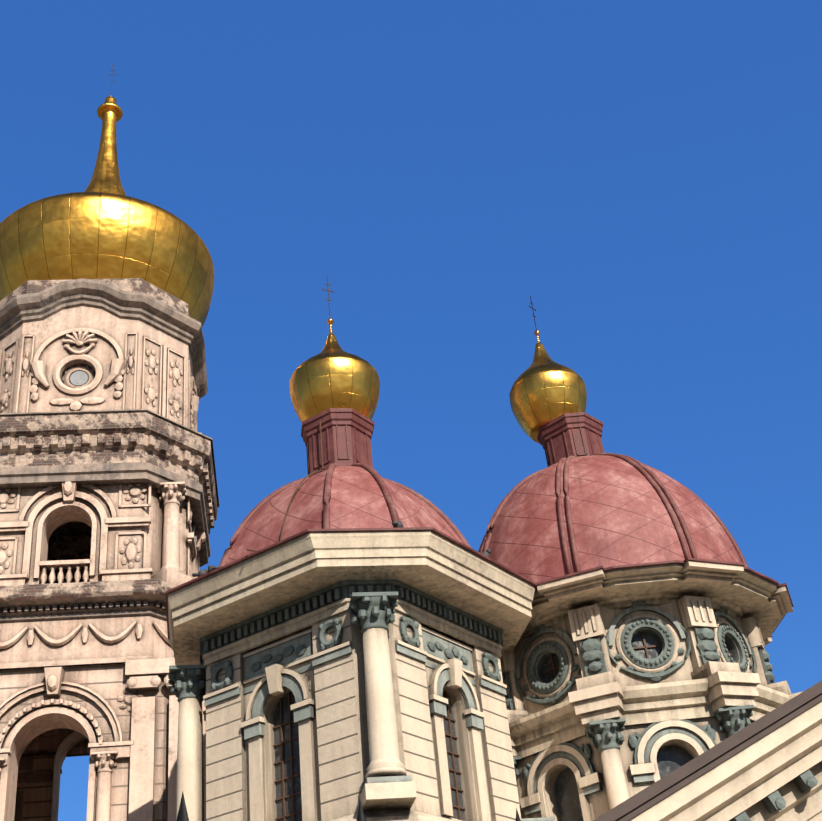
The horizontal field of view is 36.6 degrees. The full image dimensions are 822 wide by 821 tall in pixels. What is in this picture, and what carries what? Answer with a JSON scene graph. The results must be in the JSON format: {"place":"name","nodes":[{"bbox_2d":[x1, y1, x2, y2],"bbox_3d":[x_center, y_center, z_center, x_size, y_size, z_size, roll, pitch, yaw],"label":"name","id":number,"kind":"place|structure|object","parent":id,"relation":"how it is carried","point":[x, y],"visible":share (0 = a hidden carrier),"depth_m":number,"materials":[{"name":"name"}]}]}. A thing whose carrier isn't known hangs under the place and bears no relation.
{"place":"outdoors","nodes":[
{"label":"outdoors","id":0,"kind":"place"},
{"bbox_2d":[0,278,218,820],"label":"bell tower","id":1,"kind":"structure","parent":0,"point":[109,501],"depth_m":35.46,"materials":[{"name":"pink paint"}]},
{"bbox_2d":[0,64,213,326],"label":"onion dome","id":2,"kind":"structure","parent":1,"relation":"on","point":[103,226],"depth_m":40.52,"materials":[{"name":"gold metal"}]},
{"bbox_2d":[165,408,553,820],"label":"tower","id":3,"kind":"structure","parent":0,"point":[321,612],"depth_m":25.03,"materials":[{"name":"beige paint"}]},
{"bbox_2d":[289,275,379,422],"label":"onion dome","id":4,"kind":"structure","parent":3,"relation":"on","point":[332,374],"depth_m":30.23,"materials":[{"name":"gold metal"}]},
{"bbox_2d":[0,0,821,820],"label":"sky","id":5,"kind":"structure","parent":0,"point":[648,173],"materials":[{"name":"blue"}]},
{"bbox_2d":[593,680,821,820],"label":"gable roof","id":6,"kind":"structure","parent":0,"point":[767,767],"depth_m":12.04,"materials":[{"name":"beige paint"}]},
{"label":"ground","id":7,"kind":"structure","parent":0,"visible":0},
{"bbox_2d":[176,792,520,820],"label":"iron fence","id":8,"kind":"object","parent":7,"relation":"on","point":[182,814],"visible":1,"depth_m":5.77,"materials":[{"name":"black metal"}]},
{"bbox_2d":[447,412,801,820],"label":"domed tower","id":9,"kind":"structure","parent":7,"relation":"on","point":[635,661],"depth_m":27.93,"materials":[{"name":"paint"}]},
{"bbox_2d":[509,296,586,443],"bbox_3d":[3.743,-1.387,35.467,2.160,4.726,2.160,-30,-39,33],"label":"onion dome","id":10,"kind":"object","parent":9,"relation":"on","point":[545,388],"visible":0.94,"depth_m":33.99,"materials":[{"name":"gold metal"}]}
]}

